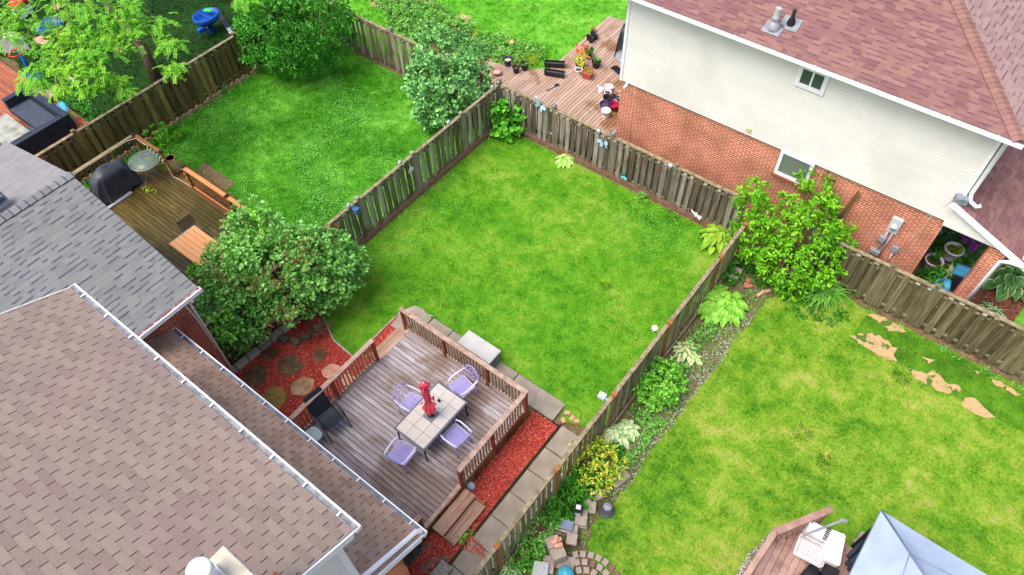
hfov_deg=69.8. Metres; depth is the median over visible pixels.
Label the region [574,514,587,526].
paving block
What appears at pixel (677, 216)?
coarse grass
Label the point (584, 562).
cobblestone
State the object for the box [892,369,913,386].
coarse grass
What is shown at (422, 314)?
paving slab
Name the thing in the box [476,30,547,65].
grass clump
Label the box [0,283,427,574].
brown house
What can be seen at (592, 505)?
paving block
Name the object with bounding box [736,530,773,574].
gravel
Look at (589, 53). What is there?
maroon pot
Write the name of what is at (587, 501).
paving block
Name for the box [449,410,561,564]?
bed edging
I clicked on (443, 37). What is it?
soil crumbs
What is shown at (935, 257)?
white pot
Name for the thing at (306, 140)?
clover
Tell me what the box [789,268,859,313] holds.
daylily
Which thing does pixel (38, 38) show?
garden stone
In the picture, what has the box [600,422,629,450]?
hosta
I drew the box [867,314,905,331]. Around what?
dry turf
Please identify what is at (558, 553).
paving block
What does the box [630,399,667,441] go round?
perennial
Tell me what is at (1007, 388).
dry turf
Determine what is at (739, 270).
paving block
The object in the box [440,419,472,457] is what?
lilac armchair
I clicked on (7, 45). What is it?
toy hoop
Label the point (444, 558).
paving slab
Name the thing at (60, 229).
grey house
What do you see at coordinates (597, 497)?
paving block
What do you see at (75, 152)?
wooden fence
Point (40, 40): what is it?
garden stone
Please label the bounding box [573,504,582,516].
lantern
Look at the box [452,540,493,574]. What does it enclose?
paving slab
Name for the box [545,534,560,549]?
paving block
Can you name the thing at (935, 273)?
leafy pot plant
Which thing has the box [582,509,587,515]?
paving block
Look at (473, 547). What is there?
mulch chips
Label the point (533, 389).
paving slab
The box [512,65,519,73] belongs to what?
black pot
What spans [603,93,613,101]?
pot
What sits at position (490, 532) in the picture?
paving slab
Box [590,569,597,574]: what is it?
cobblestone
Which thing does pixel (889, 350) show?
dry turf
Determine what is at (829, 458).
coarse grass
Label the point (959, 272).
soil bag
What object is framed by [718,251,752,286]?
leafy perennial
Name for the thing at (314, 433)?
glass side table
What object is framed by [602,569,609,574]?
cobblestone
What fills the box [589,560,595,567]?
cobblestone
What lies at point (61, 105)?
tarpaulin
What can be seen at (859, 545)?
folded chair
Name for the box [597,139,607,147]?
metal butterfly
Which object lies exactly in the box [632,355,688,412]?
boxwood shrub
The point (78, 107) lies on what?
shrub
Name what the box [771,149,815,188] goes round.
window
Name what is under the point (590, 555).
cobblestone
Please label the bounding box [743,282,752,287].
heart stone
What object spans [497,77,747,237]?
wooden fence
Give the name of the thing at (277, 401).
stepping stone
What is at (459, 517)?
wooden steps
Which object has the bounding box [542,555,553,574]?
paving block
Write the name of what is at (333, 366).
stepping stone
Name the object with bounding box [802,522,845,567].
white appliance
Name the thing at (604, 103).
glazed pot
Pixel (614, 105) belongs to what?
glazed pot
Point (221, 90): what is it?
shrub
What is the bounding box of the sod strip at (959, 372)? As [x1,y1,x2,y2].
[850,313,1023,431]
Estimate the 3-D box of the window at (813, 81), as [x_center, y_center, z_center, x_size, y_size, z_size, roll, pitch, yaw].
[8.096,-5.617,19.782,0.840,0.700,0.080,31,60,23]
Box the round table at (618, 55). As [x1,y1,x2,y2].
[615,50,622,62]
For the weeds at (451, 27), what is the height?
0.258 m
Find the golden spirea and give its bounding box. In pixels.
[561,435,628,496]
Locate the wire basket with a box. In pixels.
[793,533,828,567]
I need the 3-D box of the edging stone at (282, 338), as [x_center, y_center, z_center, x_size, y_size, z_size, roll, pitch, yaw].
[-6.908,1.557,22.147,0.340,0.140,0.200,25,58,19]
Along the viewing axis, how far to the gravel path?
20.81 m
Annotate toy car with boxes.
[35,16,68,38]
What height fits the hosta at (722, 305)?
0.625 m
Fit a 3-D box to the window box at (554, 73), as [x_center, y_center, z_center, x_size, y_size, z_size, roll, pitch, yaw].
[1.683,-8.469,29.034,0.820,0.220,0.240,13,54,11]
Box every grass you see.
[456,13,469,20]
[516,51,543,66]
[663,209,681,222]
[789,423,812,441]
[815,449,840,474]
[865,323,1021,413]
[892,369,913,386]
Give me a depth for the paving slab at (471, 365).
21.45 m
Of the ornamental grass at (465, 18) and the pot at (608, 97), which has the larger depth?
the ornamental grass at (465, 18)
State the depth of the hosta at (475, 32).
31.16 m
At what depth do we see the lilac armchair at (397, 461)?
18.91 m
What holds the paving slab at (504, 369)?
on the ground at (692, 327)
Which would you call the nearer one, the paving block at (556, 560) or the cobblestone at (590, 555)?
the paving block at (556, 560)
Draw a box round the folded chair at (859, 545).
[845,535,867,567]
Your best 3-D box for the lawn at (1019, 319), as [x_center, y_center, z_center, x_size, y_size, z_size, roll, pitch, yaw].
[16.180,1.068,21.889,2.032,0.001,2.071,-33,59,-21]
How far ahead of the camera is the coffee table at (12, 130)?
27.40 m
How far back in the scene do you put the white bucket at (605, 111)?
27.41 m
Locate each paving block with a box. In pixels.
[532,561,548,574]
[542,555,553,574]
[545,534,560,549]
[549,551,565,562]
[550,546,566,560]
[554,556,575,569]
[557,519,571,533]
[566,533,577,545]
[571,525,577,533]
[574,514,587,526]
[574,518,587,529]
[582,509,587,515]
[583,495,590,506]
[588,501,595,513]
[593,492,604,501]
[611,467,630,488]
[729,266,742,282]
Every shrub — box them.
[47,83,102,121]
[185,193,372,361]
[219,83,227,92]
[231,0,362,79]
[306,311,334,336]
[400,19,495,133]
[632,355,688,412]
[726,165,861,302]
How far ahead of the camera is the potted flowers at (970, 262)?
23.03 m
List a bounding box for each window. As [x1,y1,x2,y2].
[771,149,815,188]
[793,65,829,95]
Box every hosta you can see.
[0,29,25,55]
[471,28,481,37]
[492,554,523,574]
[555,153,575,168]
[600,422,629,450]
[619,419,640,442]
[673,340,697,363]
[687,353,702,366]
[694,284,749,328]
[697,223,731,255]
[978,302,1006,319]
[982,263,1023,301]
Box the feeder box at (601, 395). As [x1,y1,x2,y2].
[597,391,606,400]
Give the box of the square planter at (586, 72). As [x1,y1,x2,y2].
[581,67,593,79]
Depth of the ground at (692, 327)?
21.96 m
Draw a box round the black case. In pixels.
[821,563,839,574]
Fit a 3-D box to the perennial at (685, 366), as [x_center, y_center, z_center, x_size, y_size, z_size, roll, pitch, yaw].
[5.351,1.741,21.515,0.814,0.359,2.471,31,60,23]
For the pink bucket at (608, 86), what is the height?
0.240 m
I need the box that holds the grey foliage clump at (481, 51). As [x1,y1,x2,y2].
[445,28,493,60]
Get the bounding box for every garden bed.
[370,0,520,67]
[970,273,1023,321]
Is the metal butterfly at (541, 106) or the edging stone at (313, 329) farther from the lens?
the metal butterfly at (541, 106)
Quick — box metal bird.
[691,209,701,220]
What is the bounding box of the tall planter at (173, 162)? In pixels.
[165,154,180,172]
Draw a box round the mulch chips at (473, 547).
[464,537,484,556]
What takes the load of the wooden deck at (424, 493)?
on the ground at (692, 327)
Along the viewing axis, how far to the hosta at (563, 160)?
26.41 m
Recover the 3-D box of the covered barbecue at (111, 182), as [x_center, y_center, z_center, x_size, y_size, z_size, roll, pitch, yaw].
[-13.628,-3.678,25.031,0.880,1.165,1.786,31,60,23]
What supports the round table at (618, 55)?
on the wooden deck at (574, 94)
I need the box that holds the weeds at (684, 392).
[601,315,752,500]
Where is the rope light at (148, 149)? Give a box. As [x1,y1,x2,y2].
[74,138,190,186]
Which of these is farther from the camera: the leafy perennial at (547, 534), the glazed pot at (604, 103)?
the glazed pot at (604, 103)
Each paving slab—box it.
[391,316,408,328]
[406,306,431,331]
[420,318,452,345]
[420,565,431,571]
[422,542,431,549]
[426,557,437,564]
[438,331,461,359]
[438,555,448,563]
[450,565,462,574]
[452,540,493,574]
[459,356,484,374]
[473,515,515,551]
[481,362,517,389]
[492,492,536,532]
[504,374,540,403]
[510,469,551,510]
[528,389,565,420]
[528,448,566,485]
[546,426,582,457]
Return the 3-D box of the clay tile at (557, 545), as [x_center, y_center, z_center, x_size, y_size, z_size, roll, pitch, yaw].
[1.127,6.221,17.709,0.200,0.035,0.100,-12,53,-7]
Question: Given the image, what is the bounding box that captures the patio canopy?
[849,510,986,574]
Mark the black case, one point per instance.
(827, 569)
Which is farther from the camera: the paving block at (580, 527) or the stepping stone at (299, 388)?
the stepping stone at (299, 388)
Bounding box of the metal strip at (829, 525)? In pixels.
[803,518,847,535]
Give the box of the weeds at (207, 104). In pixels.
[83,43,302,185]
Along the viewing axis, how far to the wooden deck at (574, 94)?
28.85 m
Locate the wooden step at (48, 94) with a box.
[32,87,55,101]
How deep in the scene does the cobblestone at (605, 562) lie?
17.96 m
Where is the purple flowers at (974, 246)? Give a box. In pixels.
[960,233,982,252]
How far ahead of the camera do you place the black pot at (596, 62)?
29.18 m
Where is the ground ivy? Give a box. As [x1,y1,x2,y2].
[736,254,849,327]
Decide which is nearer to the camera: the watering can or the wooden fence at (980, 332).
the wooden fence at (980, 332)
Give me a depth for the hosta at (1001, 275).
22.39 m
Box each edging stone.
[277,334,288,343]
[289,336,300,346]
[300,332,311,340]
[311,326,322,332]
[398,305,424,316]
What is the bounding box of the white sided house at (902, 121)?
[615,0,1023,303]
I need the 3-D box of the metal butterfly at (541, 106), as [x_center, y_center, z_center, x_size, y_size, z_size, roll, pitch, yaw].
[1.004,-6.367,25.691,0.512,0.466,0.096,31,60,23]
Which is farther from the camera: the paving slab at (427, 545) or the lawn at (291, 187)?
the lawn at (291, 187)
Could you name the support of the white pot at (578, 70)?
on the wooden deck at (574, 94)
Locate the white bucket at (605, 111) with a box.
[601,107,610,118]
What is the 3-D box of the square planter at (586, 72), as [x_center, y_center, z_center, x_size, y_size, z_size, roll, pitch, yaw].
[2.974,-8.428,28.850,0.400,0.399,0.409,18,56,15]
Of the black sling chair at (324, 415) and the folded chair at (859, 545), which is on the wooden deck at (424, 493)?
the black sling chair at (324, 415)
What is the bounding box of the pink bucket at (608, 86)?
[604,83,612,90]
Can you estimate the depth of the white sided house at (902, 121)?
20.00 m
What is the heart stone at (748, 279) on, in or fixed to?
on the ground at (692, 327)
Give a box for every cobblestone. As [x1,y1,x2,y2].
[572,551,578,557]
[574,558,580,565]
[575,566,581,573]
[580,550,585,557]
[582,558,587,565]
[583,567,589,573]
[587,551,594,558]
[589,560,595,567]
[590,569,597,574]
[595,554,601,561]
[596,563,603,571]
[601,558,608,565]
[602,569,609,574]
[607,563,615,571]
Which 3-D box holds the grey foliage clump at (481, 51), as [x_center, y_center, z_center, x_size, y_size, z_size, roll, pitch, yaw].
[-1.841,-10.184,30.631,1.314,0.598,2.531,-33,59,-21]
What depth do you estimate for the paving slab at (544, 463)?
19.55 m
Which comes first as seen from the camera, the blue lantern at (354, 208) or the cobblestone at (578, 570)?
the cobblestone at (578, 570)
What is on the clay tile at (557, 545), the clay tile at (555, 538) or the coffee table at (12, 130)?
the clay tile at (555, 538)
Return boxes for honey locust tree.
[0,0,263,103]
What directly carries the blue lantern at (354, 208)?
attached to the wooden fence at (366, 226)
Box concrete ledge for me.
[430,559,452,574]
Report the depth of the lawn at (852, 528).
19.42 m
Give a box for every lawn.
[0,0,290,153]
[85,34,487,295]
[266,0,627,76]
[302,131,726,425]
[587,279,1023,574]
[1013,308,1023,328]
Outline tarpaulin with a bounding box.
[57,101,69,111]
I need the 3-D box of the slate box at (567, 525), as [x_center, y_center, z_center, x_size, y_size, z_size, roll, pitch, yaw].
[1.362,5.940,18.339,0.340,0.080,0.240,11,54,10]
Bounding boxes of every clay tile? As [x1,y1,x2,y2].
[552,535,557,543]
[554,542,562,547]
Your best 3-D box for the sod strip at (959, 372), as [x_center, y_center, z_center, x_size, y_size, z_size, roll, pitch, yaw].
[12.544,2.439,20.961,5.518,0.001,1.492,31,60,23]
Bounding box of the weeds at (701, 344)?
[516,262,772,574]
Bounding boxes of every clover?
[159,44,487,247]
[331,137,716,316]
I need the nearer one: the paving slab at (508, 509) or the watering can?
the paving slab at (508, 509)
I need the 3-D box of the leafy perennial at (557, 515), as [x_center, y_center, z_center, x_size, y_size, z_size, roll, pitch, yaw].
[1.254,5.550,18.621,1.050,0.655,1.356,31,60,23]
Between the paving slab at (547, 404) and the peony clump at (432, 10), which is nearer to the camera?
the paving slab at (547, 404)
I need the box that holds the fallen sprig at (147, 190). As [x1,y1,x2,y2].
[141,185,155,192]
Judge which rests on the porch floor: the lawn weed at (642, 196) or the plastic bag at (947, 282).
the plastic bag at (947, 282)
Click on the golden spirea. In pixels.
(607, 472)
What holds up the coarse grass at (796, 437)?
on the lawn at (852, 528)
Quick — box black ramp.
[217,8,232,38]
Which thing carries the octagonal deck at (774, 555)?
on the lawn at (852, 528)
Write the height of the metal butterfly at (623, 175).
0.335 m
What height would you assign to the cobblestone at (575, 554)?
0.070 m
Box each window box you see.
[544,60,564,68]
[544,68,564,78]
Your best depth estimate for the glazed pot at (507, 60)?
29.45 m
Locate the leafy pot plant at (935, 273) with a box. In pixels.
[914,258,953,287]
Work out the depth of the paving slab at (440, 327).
22.24 m
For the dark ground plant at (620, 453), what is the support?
on the ground at (692, 327)
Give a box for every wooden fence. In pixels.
[34,0,317,181]
[204,81,500,360]
[315,1,486,112]
[471,221,748,574]
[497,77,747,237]
[798,225,1023,379]
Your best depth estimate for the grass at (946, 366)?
21.00 m
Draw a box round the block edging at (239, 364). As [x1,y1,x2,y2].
[228,314,301,374]
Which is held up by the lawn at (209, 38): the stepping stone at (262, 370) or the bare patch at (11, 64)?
the bare patch at (11, 64)
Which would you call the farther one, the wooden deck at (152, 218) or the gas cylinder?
the wooden deck at (152, 218)
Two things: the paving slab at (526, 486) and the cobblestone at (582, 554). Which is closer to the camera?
the cobblestone at (582, 554)
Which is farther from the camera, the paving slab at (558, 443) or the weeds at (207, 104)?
the weeds at (207, 104)
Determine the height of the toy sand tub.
0.855 m
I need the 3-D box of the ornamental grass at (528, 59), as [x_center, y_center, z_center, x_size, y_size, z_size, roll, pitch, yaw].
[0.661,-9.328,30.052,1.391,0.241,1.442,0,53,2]
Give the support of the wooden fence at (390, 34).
on the ground at (692, 327)
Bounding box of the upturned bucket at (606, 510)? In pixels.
[598,502,614,518]
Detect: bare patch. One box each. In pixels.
[0,56,22,72]
[195,163,235,190]
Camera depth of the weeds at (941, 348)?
21.19 m
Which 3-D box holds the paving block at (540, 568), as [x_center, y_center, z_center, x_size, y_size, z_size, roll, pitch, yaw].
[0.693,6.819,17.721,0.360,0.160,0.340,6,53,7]
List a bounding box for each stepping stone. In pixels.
[244,363,267,386]
[260,347,277,359]
[262,386,285,409]
[277,354,303,376]
[290,377,313,395]
[312,348,325,361]
[321,363,339,378]
[342,374,354,385]
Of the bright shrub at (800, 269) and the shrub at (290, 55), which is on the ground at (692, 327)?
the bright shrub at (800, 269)
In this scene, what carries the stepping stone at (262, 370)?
on the mulch bed at (313, 344)
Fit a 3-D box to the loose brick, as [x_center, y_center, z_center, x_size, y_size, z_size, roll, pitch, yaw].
[7.716,0.191,22.764,0.300,0.080,0.100,-32,59,-21]
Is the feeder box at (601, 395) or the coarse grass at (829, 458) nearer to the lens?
the feeder box at (601, 395)
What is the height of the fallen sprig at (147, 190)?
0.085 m
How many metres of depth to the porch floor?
23.36 m
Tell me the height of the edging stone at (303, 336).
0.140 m
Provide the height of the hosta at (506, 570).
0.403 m
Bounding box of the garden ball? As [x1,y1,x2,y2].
[557,565,573,574]
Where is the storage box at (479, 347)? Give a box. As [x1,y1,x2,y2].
[457,330,500,371]
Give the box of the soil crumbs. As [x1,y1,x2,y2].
[372,0,519,64]
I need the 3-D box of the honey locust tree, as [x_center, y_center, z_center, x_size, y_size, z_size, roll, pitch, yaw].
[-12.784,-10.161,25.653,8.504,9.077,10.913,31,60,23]
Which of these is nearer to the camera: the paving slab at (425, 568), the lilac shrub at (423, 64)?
the paving slab at (425, 568)
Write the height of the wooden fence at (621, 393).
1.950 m
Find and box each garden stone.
[33,35,45,41]
[36,39,48,44]
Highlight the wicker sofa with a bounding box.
[0,88,77,154]
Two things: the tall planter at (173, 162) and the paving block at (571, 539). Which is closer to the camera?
the paving block at (571, 539)
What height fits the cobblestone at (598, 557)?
0.070 m
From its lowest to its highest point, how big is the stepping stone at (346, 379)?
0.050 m
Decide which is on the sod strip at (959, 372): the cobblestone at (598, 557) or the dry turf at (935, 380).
the dry turf at (935, 380)
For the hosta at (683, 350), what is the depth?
21.43 m
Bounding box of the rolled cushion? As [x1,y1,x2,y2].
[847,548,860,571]
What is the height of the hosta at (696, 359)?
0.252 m
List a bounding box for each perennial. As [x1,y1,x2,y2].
[514,509,561,560]
[536,482,586,530]
[552,464,597,509]
[622,435,648,467]
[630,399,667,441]
[667,318,722,373]
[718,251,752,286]
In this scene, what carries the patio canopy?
on the octagonal deck at (774, 555)
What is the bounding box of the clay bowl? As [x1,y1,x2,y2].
[492,68,501,75]
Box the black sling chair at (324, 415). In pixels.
[302,386,351,443]
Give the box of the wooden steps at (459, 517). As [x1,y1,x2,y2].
[432,488,485,547]
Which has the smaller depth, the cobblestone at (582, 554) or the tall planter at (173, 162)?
the cobblestone at (582, 554)
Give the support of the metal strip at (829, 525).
on the white appliance
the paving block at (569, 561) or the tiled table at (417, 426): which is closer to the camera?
the paving block at (569, 561)
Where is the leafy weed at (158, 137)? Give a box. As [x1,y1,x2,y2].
[140,122,181,148]
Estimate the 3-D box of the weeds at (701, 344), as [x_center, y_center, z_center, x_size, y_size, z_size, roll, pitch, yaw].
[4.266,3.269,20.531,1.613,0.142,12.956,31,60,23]
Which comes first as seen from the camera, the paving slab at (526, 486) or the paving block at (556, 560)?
the paving block at (556, 560)
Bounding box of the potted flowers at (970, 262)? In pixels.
[930,227,988,267]
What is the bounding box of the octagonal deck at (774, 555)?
[743,505,852,574]
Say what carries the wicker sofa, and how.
on the wooden deck at (8, 76)
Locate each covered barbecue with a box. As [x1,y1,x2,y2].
[89,160,141,208]
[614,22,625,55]
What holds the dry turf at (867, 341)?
on the sod strip at (959, 372)
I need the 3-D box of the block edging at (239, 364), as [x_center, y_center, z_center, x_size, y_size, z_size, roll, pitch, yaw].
[-7.558,1.849,21.922,0.218,0.180,3.342,34,61,24]
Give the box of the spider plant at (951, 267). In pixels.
[944,261,953,278]
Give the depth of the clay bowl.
29.20 m
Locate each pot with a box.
[503,56,511,66]
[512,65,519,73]
[520,61,528,70]
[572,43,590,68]
[574,67,582,74]
[584,45,594,58]
[592,55,600,68]
[600,100,608,108]
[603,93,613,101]
[609,100,618,111]
[924,247,947,269]
[943,241,964,261]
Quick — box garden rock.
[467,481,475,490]
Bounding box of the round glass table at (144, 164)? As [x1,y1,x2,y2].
[128,150,162,182]
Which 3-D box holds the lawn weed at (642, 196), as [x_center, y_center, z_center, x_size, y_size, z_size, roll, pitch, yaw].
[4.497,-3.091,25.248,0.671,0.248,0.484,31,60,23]
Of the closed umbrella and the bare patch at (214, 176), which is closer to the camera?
the closed umbrella
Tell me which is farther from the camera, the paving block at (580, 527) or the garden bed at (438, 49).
the garden bed at (438, 49)
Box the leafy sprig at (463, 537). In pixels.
[456,528,475,544]
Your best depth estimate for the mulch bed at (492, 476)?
19.47 m
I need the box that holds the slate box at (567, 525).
[559,519,573,531]
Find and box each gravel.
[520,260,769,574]
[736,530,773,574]
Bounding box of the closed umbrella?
[419,379,436,417]
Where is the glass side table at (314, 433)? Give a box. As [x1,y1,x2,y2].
[306,427,326,440]
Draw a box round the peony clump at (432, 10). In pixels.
[409,0,476,34]
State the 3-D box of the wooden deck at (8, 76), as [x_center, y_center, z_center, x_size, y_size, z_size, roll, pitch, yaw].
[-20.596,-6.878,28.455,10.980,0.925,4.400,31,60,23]
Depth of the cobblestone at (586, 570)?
17.86 m
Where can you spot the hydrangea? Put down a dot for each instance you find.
(500, 109)
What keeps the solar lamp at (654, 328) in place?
attached to the wooden fence at (621, 393)
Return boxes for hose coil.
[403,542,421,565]
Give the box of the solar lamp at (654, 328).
[652,325,657,334]
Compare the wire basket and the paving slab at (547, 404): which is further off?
the paving slab at (547, 404)
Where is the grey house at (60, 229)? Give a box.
[0,142,231,370]
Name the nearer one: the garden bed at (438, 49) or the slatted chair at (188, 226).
the slatted chair at (188, 226)
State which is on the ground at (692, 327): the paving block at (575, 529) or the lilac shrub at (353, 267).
the lilac shrub at (353, 267)
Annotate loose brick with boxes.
[756,290,764,297]
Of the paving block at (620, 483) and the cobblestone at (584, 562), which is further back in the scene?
the paving block at (620, 483)
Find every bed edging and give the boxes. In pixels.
[321,313,399,356]
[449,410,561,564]
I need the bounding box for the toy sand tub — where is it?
[192,7,218,33]
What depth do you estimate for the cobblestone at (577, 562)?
17.97 m
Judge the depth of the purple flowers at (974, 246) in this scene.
22.61 m
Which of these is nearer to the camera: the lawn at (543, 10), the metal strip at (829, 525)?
the metal strip at (829, 525)
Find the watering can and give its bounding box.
[597,85,604,93]
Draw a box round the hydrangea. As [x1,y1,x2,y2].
[481,96,531,142]
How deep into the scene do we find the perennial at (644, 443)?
19.64 m
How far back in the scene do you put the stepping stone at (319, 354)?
21.79 m
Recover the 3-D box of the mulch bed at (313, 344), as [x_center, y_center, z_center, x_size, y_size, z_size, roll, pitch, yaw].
[-5.817,2.007,21.846,3.400,0.001,5.800,31,60,23]
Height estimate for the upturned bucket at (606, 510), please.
0.305 m
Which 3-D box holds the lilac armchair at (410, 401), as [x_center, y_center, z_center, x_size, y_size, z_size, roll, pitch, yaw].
[-2.755,3.073,19.799,0.768,0.948,0.669,26,58,20]
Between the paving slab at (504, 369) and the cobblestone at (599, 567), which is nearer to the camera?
the cobblestone at (599, 567)
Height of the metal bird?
0.510 m
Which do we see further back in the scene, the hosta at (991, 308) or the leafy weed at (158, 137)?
the leafy weed at (158, 137)
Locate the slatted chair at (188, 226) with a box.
[176,213,203,239]
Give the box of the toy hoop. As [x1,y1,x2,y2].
[1,35,43,80]
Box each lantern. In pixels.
[349,201,359,214]
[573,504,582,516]
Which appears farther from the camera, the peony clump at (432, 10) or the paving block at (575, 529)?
the peony clump at (432, 10)
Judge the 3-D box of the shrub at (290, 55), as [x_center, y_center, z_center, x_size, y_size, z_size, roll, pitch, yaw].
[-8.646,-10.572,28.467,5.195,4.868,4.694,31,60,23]
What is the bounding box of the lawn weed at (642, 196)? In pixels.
[632,191,650,203]
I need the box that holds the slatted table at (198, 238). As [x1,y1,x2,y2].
[169,225,222,266]
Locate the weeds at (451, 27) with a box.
[374,0,520,64]
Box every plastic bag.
[929,277,951,296]
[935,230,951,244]
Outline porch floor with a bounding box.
[909,242,981,318]
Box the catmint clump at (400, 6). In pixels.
[373,0,438,41]
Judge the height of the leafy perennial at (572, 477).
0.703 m
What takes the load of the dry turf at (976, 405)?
on the sod strip at (959, 372)
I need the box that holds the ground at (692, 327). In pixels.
[80,29,1023,574]
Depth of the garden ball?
17.57 m
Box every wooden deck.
[0,61,88,154]
[71,132,288,317]
[288,306,529,558]
[451,16,628,172]
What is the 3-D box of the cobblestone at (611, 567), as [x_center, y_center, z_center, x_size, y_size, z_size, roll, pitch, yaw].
[2.428,6.844,17.911,0.160,0.070,0.150,-37,60,-23]
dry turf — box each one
[850,333,896,360]
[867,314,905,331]
[881,342,896,358]
[907,368,960,395]
[962,397,995,417]
[992,379,1020,395]
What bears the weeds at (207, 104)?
on the lawn at (291, 187)
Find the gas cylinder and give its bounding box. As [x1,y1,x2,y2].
[800,564,820,574]
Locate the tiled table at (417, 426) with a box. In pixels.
[394,381,468,461]
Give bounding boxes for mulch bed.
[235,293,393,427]
[407,412,557,574]
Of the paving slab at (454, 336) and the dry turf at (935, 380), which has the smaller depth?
the dry turf at (935, 380)
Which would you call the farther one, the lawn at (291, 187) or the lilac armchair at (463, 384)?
the lawn at (291, 187)
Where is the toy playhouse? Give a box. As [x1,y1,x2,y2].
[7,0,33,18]
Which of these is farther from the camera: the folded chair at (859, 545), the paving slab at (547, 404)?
the paving slab at (547, 404)
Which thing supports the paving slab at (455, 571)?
on the ground at (692, 327)
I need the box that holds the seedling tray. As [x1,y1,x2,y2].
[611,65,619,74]
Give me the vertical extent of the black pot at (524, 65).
0.360 m
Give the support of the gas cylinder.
on the octagonal deck at (774, 555)
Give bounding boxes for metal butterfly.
[535,99,545,111]
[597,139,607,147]
[620,172,626,179]
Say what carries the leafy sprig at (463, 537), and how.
on the mulch bed at (492, 476)
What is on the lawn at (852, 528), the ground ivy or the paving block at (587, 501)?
the ground ivy
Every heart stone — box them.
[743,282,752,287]
[745,277,753,283]
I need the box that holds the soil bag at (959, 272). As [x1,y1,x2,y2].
[949,264,970,289]
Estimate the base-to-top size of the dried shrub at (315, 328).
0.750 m
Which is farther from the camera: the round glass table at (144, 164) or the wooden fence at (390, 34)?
the wooden fence at (390, 34)
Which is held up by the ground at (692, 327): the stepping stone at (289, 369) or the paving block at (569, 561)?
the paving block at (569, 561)
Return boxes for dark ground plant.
[504,535,548,574]
[610,436,625,458]
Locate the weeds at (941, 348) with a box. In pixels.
[857,304,1023,394]
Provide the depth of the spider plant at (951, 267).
22.55 m
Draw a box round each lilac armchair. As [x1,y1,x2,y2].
[382,436,419,474]
[392,382,422,413]
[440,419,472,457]
[447,364,478,397]
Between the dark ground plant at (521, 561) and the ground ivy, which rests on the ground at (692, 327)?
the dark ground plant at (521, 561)
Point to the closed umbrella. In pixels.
(429, 407)
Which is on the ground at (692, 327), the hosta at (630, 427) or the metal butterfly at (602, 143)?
the hosta at (630, 427)
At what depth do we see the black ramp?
32.16 m
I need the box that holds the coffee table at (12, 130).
[0,114,29,143]
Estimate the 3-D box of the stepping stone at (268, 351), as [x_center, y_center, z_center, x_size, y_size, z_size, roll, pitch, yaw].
[-7.259,1.982,21.893,0.537,0.050,0.445,6,53,7]
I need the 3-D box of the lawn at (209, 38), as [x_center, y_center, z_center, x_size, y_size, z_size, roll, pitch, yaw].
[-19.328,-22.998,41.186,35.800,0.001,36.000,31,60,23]
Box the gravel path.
[601,312,753,500]
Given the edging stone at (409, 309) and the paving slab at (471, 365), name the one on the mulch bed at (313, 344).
the edging stone at (409, 309)
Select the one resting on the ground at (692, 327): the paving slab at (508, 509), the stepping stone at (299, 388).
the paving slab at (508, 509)

